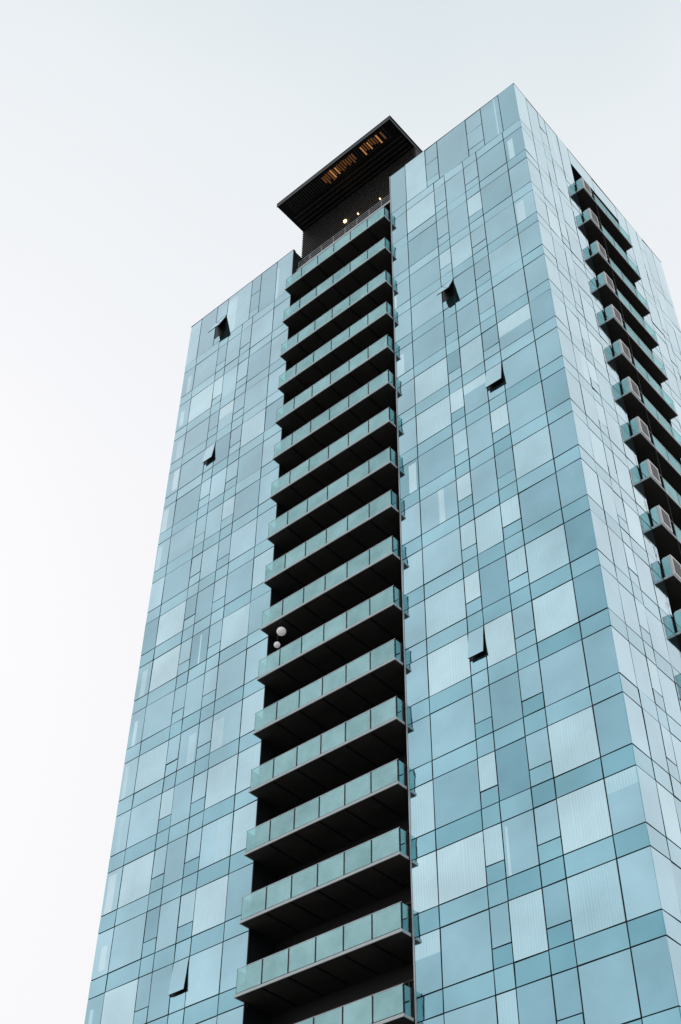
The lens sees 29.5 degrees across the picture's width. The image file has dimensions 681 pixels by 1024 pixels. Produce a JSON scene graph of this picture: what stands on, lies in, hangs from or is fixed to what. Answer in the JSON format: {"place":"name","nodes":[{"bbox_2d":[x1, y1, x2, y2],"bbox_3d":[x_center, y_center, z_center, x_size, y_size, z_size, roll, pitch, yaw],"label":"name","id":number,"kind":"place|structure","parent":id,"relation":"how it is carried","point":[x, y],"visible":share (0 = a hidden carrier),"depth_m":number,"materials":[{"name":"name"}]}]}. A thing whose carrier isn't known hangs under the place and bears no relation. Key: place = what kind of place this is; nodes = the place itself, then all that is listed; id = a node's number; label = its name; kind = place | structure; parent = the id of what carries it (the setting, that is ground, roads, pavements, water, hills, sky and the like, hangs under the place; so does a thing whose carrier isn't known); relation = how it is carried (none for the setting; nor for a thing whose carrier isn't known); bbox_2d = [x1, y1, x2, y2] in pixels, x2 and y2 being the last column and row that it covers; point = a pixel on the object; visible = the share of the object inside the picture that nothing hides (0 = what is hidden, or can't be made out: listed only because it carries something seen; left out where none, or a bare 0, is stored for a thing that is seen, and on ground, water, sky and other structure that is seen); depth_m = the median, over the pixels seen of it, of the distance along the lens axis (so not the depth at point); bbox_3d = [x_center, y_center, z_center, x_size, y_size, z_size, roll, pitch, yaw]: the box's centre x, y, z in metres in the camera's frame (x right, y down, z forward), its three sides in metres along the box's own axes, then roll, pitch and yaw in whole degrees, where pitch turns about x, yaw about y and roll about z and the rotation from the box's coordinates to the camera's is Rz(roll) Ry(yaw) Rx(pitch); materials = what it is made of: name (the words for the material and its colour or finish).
{"place":"outdoors","nodes":[
{"label":"outdoors","id":0,"kind":"place"},
{"bbox_2d":[0,0,680,1023],"label":"sky","id":1,"kind":"structure","parent":0,"point":[150,149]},
{"bbox_3d":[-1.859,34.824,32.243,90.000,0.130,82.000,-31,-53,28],"label":"pavement","id":2,"kind":"structure","parent":0,"visible":0},
{"bbox_2d":[84,83,680,1023],"bbox_3d":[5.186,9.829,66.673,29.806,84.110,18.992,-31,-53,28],"label":"glass skyscraper","id":3,"kind":"structure","parent":2,"relation":"on","point":[422,507],"depth_m":60.22,"materials":[{"name":"blue glass"}]},
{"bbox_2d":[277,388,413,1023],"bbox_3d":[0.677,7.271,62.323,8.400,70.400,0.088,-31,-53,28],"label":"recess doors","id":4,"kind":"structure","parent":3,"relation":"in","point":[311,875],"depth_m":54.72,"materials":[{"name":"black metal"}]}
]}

